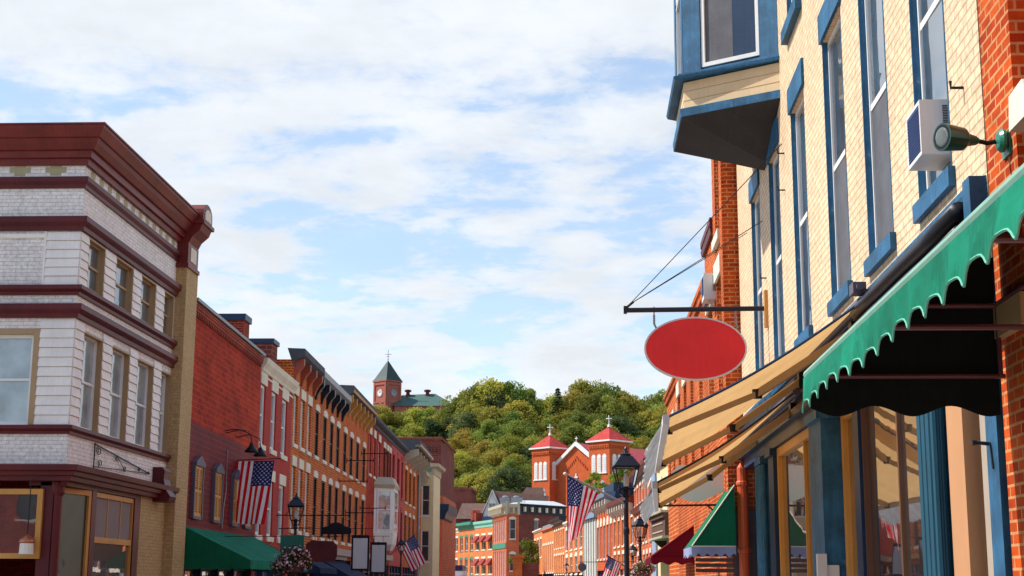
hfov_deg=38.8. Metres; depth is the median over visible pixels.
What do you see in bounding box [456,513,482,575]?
brick building
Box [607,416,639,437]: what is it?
broadleaf tree
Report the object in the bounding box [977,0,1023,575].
orange brick building
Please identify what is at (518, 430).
broadleaf tree
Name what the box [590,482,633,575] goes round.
row building
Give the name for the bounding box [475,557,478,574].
window
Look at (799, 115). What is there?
window
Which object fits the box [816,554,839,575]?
intercom box
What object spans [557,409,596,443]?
broadleaf tree
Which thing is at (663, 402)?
broadleaf tree
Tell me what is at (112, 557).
window
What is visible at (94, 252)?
window
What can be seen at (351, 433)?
window
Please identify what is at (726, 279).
row building
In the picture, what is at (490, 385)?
broadleaf tree
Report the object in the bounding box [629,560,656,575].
flower basket
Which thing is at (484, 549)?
window
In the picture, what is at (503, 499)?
roof vent
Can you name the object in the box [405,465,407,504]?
window
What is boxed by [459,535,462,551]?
window
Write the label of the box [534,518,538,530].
window
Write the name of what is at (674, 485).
retractable awning
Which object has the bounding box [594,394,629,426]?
broadleaf tree
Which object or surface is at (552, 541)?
window
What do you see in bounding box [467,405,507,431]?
broadleaf tree
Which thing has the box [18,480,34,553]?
pendant lamp
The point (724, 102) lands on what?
bay window
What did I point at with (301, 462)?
window
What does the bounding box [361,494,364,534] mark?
window
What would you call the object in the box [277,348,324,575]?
row building
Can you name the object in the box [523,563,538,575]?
garden wall
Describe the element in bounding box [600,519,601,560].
window
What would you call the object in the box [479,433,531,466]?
broadleaf tree
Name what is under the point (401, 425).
broadleaf tree
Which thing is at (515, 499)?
roof vent
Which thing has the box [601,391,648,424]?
broadleaf tree
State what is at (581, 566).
round sign
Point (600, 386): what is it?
broadleaf tree
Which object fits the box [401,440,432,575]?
row building
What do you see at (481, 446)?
broadleaf tree
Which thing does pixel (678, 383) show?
window
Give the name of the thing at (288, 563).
flower basket
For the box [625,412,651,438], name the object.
broadleaf tree
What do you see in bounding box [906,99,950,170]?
air conditioner
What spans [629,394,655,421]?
broadleaf tree
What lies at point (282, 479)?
window
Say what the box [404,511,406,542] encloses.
window
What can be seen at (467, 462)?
broadleaf tree
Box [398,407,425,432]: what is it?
broadleaf tree
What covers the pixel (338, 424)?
window
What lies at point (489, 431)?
broadleaf tree
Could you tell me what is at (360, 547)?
hanging sign
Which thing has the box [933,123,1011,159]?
flood lamp
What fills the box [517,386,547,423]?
broadleaf tree
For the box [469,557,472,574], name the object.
window
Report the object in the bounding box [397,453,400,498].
window
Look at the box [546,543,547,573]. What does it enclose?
window
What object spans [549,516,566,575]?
row building
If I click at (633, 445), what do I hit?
broadleaf tree
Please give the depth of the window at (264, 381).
59.02 m
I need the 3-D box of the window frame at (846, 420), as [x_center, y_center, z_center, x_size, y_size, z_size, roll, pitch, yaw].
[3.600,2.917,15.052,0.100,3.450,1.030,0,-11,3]
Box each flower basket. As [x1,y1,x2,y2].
[267,544,313,575]
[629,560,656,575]
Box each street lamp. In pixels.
[287,493,304,558]
[397,538,404,575]
[611,446,639,575]
[629,544,637,569]
[631,515,648,561]
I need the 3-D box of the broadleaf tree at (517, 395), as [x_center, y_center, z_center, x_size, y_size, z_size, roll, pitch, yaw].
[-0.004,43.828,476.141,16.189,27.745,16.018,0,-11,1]
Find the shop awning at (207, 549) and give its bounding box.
[184,527,307,571]
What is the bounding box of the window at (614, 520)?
[613,519,615,548]
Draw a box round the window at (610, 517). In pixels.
[610,517,611,545]
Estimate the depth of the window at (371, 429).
96.81 m
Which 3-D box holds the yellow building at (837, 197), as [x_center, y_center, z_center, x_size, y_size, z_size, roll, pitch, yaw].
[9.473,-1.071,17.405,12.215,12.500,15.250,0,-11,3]
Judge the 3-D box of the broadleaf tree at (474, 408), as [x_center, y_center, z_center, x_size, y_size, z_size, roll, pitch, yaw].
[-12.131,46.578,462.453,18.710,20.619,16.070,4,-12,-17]
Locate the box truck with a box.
[455,565,466,575]
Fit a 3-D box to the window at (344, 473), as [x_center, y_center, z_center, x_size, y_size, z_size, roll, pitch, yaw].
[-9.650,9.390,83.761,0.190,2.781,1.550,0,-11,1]
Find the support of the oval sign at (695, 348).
attached to the yellow building at (837, 197)
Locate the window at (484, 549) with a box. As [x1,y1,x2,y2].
[481,533,485,550]
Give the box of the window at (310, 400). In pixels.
[306,395,312,456]
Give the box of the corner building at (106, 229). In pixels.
[0,122,213,575]
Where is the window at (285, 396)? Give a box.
[280,386,288,460]
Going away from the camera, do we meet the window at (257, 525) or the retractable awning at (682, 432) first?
the retractable awning at (682, 432)
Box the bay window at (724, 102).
[666,0,779,170]
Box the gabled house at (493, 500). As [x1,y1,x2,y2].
[482,490,548,516]
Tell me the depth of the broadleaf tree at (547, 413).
475.10 m
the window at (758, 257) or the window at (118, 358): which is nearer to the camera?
the window at (758, 257)
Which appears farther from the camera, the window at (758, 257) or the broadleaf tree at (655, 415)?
the broadleaf tree at (655, 415)
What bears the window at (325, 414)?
in the row building at (332, 400)
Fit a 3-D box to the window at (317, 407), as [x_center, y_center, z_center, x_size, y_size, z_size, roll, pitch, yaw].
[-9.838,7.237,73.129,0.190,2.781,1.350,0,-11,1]
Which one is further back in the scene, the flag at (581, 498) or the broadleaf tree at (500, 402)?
the broadleaf tree at (500, 402)
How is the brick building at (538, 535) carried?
on the ground
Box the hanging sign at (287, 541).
[279,527,310,551]
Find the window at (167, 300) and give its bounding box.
[163,295,169,334]
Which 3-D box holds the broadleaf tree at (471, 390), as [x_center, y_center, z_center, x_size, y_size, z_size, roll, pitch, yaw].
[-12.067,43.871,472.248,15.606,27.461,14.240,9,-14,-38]
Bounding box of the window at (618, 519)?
[617,517,619,547]
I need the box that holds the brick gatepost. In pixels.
[511,555,524,575]
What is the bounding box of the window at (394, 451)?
[392,449,395,477]
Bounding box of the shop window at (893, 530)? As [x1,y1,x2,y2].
[860,406,923,575]
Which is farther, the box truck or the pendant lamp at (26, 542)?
the box truck
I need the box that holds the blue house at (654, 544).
[651,472,657,575]
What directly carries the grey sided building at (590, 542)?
on the ground
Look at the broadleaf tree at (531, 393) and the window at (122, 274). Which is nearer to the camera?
the window at (122, 274)
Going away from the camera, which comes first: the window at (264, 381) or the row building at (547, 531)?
the window at (264, 381)
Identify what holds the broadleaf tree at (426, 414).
on the ground
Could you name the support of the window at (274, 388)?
in the row building at (279, 386)
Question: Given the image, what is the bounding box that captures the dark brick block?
[454,487,476,521]
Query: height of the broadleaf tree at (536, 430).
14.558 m
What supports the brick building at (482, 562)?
on the ground
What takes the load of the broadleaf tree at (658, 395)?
on the ground
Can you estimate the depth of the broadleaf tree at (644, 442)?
431.14 m
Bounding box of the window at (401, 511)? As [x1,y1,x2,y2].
[400,508,402,538]
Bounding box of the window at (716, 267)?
[713,252,720,283]
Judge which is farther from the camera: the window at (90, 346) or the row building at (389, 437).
the row building at (389, 437)
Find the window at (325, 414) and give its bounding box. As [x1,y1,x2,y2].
[322,411,327,464]
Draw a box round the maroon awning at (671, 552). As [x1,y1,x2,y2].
[645,525,694,565]
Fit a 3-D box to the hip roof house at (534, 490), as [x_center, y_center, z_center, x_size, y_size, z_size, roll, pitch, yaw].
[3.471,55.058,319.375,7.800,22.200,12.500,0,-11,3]
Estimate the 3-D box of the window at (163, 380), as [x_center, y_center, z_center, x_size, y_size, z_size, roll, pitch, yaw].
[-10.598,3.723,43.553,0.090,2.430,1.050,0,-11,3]
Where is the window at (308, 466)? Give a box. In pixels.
[303,462,310,535]
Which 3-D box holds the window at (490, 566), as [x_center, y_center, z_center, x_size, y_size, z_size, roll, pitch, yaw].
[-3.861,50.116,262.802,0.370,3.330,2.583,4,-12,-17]
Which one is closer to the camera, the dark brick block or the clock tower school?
the dark brick block
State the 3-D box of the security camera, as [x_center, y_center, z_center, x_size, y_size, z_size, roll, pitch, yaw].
[3.273,0.005,13.452,0.264,0.100,0.250,0,-11,3]
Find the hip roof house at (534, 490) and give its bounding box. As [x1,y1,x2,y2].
[523,487,543,494]
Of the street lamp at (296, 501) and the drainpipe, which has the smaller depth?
the drainpipe
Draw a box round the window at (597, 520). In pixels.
[597,520,598,560]
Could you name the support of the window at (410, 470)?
in the row building at (418, 457)
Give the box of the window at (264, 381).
[258,370,267,450]
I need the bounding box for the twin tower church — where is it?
[529,415,645,520]
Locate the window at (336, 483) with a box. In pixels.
[333,481,338,543]
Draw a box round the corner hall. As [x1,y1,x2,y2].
[488,500,566,575]
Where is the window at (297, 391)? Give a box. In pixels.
[292,387,299,448]
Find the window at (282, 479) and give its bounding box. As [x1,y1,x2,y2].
[277,474,285,542]
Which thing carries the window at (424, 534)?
in the cream house at (430, 511)
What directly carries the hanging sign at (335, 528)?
attached to the row building at (279, 386)
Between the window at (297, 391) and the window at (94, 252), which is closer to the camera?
the window at (94, 252)
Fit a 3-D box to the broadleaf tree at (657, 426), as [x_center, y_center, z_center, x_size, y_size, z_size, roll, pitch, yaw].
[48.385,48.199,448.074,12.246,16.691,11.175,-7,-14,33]
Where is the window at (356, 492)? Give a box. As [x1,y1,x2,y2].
[354,491,358,534]
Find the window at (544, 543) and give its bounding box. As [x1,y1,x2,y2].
[544,543,545,573]
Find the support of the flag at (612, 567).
attached to the street lamp at (639, 522)
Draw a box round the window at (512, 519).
[509,516,515,539]
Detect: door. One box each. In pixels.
[58,488,91,575]
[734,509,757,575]
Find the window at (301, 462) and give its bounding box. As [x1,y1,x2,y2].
[297,458,303,534]
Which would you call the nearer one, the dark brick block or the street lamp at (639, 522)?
the street lamp at (639, 522)
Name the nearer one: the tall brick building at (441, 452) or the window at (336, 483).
the window at (336, 483)
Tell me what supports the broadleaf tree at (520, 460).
on the ground
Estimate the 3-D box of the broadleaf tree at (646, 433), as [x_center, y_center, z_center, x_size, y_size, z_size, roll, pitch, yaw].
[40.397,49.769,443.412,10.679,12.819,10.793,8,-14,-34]
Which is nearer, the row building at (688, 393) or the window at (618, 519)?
the row building at (688, 393)
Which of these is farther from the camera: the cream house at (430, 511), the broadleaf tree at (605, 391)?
the broadleaf tree at (605, 391)
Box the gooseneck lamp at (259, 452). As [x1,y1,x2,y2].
[225,429,266,456]
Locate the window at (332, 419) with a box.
[329,416,334,468]
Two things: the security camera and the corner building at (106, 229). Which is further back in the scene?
the corner building at (106, 229)
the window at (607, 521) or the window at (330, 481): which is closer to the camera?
the window at (330, 481)
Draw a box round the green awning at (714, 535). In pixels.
[684,485,735,571]
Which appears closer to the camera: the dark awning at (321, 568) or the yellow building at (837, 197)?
the yellow building at (837, 197)
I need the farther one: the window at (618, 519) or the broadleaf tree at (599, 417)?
the broadleaf tree at (599, 417)
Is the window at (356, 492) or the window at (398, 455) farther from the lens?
the window at (398, 455)
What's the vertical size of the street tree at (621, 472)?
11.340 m
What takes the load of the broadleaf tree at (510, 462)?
on the ground
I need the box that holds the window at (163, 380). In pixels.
[158,374,165,451]
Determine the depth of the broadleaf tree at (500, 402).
466.25 m
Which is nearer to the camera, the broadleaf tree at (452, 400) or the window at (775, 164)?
the window at (775, 164)
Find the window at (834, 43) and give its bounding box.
[827,17,849,291]
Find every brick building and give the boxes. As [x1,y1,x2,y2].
[398,437,457,575]
[455,510,492,564]
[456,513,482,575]
[470,520,492,575]
[532,528,542,575]
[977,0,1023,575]
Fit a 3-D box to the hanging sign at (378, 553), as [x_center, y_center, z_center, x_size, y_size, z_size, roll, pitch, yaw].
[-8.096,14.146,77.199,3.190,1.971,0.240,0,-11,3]
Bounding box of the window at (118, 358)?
[108,350,123,438]
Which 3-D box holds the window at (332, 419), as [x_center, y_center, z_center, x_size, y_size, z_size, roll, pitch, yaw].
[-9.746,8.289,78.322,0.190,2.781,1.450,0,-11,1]
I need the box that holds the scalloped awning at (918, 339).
[802,163,1023,415]
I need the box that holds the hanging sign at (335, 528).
[276,508,351,533]
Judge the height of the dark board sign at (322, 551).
0.860 m
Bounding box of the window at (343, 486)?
[340,485,345,545]
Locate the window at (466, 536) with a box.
[464,535,467,551]
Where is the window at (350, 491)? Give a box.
[347,488,352,546]
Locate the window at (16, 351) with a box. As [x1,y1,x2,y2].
[0,335,33,424]
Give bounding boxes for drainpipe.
[736,460,750,575]
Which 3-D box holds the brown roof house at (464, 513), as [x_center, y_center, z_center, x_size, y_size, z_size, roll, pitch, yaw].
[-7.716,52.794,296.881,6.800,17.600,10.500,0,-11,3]
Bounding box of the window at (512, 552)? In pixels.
[509,551,515,571]
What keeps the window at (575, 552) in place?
in the row building at (574, 556)
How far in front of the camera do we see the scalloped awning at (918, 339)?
9.41 m
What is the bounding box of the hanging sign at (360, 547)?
[351,528,372,570]
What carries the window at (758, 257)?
in the yellow building at (837, 197)
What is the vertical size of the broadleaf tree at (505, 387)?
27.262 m
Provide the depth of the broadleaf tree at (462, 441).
431.89 m
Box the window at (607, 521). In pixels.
[606,516,608,559]
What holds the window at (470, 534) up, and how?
in the brick building at (466, 546)
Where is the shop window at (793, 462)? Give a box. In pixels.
[777,428,813,575]
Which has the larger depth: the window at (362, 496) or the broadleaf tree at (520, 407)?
the broadleaf tree at (520, 407)
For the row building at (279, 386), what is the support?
on the ground
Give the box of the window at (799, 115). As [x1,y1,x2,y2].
[795,98,810,329]
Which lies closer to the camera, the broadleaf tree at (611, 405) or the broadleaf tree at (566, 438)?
the broadleaf tree at (566, 438)
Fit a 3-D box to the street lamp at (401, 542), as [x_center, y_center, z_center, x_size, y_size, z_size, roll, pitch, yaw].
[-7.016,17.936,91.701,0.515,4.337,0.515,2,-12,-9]
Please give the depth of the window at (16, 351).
35.95 m
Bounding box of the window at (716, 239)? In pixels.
[711,228,719,251]
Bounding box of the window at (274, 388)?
[269,378,278,455]
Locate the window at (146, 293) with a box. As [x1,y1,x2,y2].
[140,279,151,324]
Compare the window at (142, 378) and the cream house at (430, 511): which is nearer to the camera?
the window at (142, 378)
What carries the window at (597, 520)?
in the row building at (598, 509)
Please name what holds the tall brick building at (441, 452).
on the ground
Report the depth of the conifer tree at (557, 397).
471.68 m
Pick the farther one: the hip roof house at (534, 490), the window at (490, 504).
the hip roof house at (534, 490)
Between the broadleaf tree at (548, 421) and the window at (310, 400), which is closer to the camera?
the window at (310, 400)
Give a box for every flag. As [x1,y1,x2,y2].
[236,458,280,524]
[390,534,425,571]
[563,472,623,550]
[602,555,630,575]
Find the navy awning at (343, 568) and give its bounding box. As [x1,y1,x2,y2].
[314,560,366,575]
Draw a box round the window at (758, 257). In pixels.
[755,195,763,367]
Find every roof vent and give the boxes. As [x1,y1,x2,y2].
[499,496,510,503]
[511,496,522,502]
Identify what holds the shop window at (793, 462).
in the yellow building at (837, 197)
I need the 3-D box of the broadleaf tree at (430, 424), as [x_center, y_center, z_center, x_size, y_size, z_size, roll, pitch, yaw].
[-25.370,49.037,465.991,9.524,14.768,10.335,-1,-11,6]
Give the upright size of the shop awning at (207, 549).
1.310 m
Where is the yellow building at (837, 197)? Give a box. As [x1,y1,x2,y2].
[736,0,1012,575]
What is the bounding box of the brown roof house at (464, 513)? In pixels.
[456,503,485,522]
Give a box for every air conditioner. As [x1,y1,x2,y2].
[701,273,715,306]
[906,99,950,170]
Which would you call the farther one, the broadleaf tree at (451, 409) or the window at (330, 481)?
the broadleaf tree at (451, 409)
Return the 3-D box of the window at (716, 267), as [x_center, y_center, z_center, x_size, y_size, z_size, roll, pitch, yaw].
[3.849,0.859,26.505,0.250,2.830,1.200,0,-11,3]
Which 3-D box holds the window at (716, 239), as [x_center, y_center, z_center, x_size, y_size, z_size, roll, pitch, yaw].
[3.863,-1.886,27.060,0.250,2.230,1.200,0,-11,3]
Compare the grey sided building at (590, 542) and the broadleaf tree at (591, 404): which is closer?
the grey sided building at (590, 542)
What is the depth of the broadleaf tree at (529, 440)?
426.70 m
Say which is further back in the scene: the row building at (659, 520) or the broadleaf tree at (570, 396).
the broadleaf tree at (570, 396)
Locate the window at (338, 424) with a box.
[335,421,340,472]
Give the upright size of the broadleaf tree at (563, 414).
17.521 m
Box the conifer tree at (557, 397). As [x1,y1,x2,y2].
[551,388,564,429]
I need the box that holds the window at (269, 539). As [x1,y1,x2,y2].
[266,471,275,541]
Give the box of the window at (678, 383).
[676,380,679,398]
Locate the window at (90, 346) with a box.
[79,336,96,430]
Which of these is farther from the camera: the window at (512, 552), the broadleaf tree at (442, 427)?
the broadleaf tree at (442, 427)
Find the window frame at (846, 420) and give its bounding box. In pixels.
[840,413,857,575]
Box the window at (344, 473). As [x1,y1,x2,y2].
[342,427,347,475]
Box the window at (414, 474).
[413,472,415,508]
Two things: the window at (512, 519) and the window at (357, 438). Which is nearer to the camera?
the window at (357, 438)
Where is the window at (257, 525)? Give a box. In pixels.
[254,524,262,540]
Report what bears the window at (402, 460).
in the row building at (400, 448)
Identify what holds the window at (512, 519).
in the corner hall
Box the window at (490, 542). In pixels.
[488,532,491,549]
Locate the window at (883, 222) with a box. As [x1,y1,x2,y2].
[864,0,892,246]
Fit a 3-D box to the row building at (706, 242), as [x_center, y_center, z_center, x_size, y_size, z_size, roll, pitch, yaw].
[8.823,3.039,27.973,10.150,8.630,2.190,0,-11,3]
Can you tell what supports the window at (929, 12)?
in the yellow building at (837, 197)
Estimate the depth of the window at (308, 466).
70.28 m
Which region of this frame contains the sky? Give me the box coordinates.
[0,0,711,406]
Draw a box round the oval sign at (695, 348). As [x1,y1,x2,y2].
[623,144,781,380]
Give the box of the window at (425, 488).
[421,485,429,516]
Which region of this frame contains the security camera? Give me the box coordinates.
[849,282,867,296]
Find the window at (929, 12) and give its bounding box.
[917,0,950,188]
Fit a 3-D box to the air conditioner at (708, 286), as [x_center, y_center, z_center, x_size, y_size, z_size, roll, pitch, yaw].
[3.754,0.098,27.530,0.294,0.673,0.504,0,-11,3]
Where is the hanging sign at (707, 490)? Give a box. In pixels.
[663,465,723,509]
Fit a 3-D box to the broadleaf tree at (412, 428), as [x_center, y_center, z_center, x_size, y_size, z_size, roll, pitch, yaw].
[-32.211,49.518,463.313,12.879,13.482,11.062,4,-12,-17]
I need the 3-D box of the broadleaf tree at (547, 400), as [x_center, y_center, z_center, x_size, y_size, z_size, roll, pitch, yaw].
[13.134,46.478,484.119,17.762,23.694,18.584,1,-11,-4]
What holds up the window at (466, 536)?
in the brick building at (466, 546)
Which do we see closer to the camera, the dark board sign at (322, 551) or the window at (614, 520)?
the dark board sign at (322, 551)
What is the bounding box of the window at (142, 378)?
[134,362,148,446]
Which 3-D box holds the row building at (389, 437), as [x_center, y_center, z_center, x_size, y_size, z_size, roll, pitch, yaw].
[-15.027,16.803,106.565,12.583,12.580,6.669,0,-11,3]
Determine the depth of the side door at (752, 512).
24.40 m
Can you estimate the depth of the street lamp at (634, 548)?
96.08 m
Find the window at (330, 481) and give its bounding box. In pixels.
[326,478,332,540]
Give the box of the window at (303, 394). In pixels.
[299,389,306,452]
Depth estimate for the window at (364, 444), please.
93.34 m
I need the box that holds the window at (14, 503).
[0,489,44,558]
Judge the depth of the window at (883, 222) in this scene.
13.81 m
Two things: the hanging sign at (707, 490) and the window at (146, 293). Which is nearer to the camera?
the hanging sign at (707, 490)
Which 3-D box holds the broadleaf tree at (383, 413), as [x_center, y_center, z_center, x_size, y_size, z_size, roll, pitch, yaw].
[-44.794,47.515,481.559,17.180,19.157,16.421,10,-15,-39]
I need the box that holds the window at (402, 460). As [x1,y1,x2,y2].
[401,457,403,500]
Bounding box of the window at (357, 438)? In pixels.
[355,437,359,482]
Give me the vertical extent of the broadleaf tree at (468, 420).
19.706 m
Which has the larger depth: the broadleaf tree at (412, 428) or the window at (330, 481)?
the broadleaf tree at (412, 428)
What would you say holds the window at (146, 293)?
in the corner building at (106, 229)
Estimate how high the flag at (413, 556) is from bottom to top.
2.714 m
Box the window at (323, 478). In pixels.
[319,475,325,540]
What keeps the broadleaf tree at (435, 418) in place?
on the ground
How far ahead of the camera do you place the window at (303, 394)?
69.00 m
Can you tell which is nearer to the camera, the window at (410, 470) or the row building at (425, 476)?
the window at (410, 470)
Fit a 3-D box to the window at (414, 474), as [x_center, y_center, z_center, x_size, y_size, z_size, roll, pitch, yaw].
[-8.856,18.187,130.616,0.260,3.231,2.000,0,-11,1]
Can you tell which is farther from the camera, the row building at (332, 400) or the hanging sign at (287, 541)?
the row building at (332, 400)
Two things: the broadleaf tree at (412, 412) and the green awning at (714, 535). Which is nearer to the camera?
the green awning at (714, 535)
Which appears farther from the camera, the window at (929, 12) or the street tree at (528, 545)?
the street tree at (528, 545)
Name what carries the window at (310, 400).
in the row building at (304, 368)
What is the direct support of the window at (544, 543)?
in the row building at (547, 531)
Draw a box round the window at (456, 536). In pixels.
[456,536,457,551]
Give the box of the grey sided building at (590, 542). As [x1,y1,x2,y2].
[583,512,596,575]
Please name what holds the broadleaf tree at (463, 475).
on the ground
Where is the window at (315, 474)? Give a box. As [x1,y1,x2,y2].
[311,471,317,539]
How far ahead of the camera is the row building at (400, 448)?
116.38 m
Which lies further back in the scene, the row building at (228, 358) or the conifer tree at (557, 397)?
the conifer tree at (557, 397)
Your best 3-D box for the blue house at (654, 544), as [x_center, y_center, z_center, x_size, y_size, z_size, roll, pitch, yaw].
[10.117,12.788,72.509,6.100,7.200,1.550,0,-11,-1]
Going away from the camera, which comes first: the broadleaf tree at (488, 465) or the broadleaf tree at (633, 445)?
the broadleaf tree at (488, 465)
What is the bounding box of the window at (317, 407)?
[314,404,319,460]
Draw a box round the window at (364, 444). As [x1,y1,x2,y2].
[362,442,365,486]
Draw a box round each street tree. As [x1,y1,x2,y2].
[508,537,539,563]
[584,470,607,493]
[608,469,630,483]
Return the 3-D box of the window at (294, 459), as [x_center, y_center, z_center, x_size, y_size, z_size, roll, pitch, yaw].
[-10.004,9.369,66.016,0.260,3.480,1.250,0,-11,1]
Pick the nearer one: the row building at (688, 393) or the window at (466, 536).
the row building at (688, 393)
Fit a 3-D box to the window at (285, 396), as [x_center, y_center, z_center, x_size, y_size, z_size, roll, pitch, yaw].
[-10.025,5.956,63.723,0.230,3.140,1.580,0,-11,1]
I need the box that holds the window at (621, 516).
[621,516,623,547]
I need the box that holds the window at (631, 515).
[630,514,632,545]
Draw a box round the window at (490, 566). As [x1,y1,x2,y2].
[488,556,491,574]
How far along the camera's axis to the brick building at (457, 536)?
285.31 m
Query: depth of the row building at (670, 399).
43.90 m
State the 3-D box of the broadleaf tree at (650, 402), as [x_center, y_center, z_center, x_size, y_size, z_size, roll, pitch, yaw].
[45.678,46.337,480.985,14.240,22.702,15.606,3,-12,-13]
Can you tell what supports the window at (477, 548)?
in the brick building at (482, 562)
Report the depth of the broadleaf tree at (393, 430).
460.56 m
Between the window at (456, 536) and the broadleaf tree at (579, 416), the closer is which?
the window at (456, 536)
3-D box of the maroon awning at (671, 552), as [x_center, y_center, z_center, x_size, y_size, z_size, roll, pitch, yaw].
[4.095,6.061,35.336,1.631,1.338,3.022,0,-11,3]
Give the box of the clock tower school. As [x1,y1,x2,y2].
[373,350,447,415]
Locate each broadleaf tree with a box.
[372,403,402,430]
[387,411,409,432]
[389,425,401,436]
[396,422,427,436]
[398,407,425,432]
[414,405,439,436]
[419,418,446,437]
[423,413,449,433]
[431,400,459,437]
[435,417,457,443]
[436,390,467,420]
[445,402,488,431]
[445,427,477,455]
[447,411,481,450]
[453,382,485,418]
[453,449,478,477]
[454,456,486,478]
[454,466,461,479]
[454,477,469,486]
[456,376,512,412]
[456,472,476,485]
[457,467,509,502]
[466,439,492,458]
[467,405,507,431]
[468,419,514,452]
[475,463,504,481]
[476,447,514,467]
[477,382,522,402]
[478,465,531,497]
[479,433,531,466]
[483,390,508,409]
[492,410,532,437]
[494,459,531,490]
[495,453,531,479]
[498,419,535,442]
[499,400,545,431]
[504,380,536,418]
[515,434,540,459]
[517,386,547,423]
[517,444,531,467]
[522,426,544,438]
[534,393,554,420]
[534,417,560,437]
[535,395,573,420]
[540,388,590,420]
[541,427,564,439]
[549,410,571,432]
[556,421,592,446]
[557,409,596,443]
[565,378,600,412]
[566,392,607,426]
[584,419,619,437]
[585,379,612,394]
[585,383,629,418]
[588,413,611,432]
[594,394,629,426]
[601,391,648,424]
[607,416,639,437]
[623,434,643,449]
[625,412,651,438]
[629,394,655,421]
[633,431,652,439]
[634,404,666,437]
[635,394,660,424]
[635,435,650,449]
[644,388,665,407]
[645,422,661,434]
[651,397,666,422]
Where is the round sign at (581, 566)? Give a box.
[578,561,637,570]
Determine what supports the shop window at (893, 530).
in the yellow building at (837, 197)
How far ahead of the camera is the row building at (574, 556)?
180.12 m
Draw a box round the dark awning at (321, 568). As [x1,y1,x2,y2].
[292,554,336,573]
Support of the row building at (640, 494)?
on the ground
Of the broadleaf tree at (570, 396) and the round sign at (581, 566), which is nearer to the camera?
the round sign at (581, 566)
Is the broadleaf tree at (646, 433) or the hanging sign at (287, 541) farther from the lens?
the broadleaf tree at (646, 433)
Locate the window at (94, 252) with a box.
[87,243,100,293]
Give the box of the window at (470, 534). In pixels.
[469,534,472,551]
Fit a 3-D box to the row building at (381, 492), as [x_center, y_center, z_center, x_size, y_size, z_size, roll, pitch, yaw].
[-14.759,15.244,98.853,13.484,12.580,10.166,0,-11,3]
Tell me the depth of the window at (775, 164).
20.79 m
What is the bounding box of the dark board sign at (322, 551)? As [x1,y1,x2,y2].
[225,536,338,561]
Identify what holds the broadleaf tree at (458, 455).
on the ground
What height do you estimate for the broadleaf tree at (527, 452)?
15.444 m
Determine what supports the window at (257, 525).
in the row building at (279, 386)
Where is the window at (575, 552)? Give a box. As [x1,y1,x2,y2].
[574,552,577,574]
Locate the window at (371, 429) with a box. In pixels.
[368,428,372,476]
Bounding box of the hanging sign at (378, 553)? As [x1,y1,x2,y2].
[370,536,386,573]
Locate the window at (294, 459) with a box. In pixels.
[289,455,296,533]
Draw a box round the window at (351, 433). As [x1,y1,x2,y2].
[349,432,353,479]
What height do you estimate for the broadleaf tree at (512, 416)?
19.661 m
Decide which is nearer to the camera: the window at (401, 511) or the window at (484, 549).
the window at (401, 511)
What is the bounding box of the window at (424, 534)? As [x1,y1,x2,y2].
[421,531,429,562]
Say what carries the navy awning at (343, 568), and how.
attached to the row building at (332, 400)
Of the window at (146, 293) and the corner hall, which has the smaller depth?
the window at (146, 293)
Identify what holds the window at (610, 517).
in the row building at (598, 509)
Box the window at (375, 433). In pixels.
[373,430,376,479]
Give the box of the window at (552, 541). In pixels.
[552,541,553,572]
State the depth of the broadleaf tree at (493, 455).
400.88 m
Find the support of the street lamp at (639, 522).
on the pavement
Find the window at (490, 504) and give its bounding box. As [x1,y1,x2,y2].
[488,502,495,512]
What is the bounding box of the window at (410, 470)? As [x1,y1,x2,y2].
[409,469,411,506]
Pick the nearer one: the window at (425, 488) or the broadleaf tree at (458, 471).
the window at (425, 488)
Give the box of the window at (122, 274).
[114,262,128,310]
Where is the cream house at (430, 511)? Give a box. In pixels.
[419,463,445,575]
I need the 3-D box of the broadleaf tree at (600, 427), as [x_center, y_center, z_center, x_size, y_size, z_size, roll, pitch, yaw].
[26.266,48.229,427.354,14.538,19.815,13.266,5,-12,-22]
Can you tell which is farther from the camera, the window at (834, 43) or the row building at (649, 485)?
the row building at (649, 485)
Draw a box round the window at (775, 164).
[773,154,783,355]
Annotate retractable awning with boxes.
[639,388,800,524]
[642,297,860,489]
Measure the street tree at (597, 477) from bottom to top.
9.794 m
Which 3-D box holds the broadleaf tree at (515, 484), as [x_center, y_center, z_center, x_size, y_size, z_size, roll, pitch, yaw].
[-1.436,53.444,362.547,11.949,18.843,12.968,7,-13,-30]
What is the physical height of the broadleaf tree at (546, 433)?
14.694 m
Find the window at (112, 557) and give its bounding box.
[92,492,133,575]
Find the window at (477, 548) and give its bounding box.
[475,534,478,550]
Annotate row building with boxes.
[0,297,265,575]
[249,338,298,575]
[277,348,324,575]
[308,371,367,575]
[339,385,386,572]
[364,417,399,575]
[380,429,396,575]
[389,437,408,575]
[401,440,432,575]
[417,471,429,568]
[541,524,553,575]
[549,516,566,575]
[562,521,582,575]
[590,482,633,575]
[606,495,634,575]
[628,458,652,575]
[647,464,669,575]
[648,478,652,575]
[664,378,678,575]
[676,281,710,575]
[700,217,720,575]
[711,159,757,575]
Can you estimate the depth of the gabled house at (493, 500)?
290.82 m
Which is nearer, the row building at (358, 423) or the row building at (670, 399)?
the row building at (670, 399)
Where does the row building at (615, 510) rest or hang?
on the ground
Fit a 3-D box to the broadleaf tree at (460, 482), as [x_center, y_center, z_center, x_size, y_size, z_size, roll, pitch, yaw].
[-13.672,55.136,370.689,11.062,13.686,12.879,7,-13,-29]
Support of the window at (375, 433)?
in the row building at (381, 492)

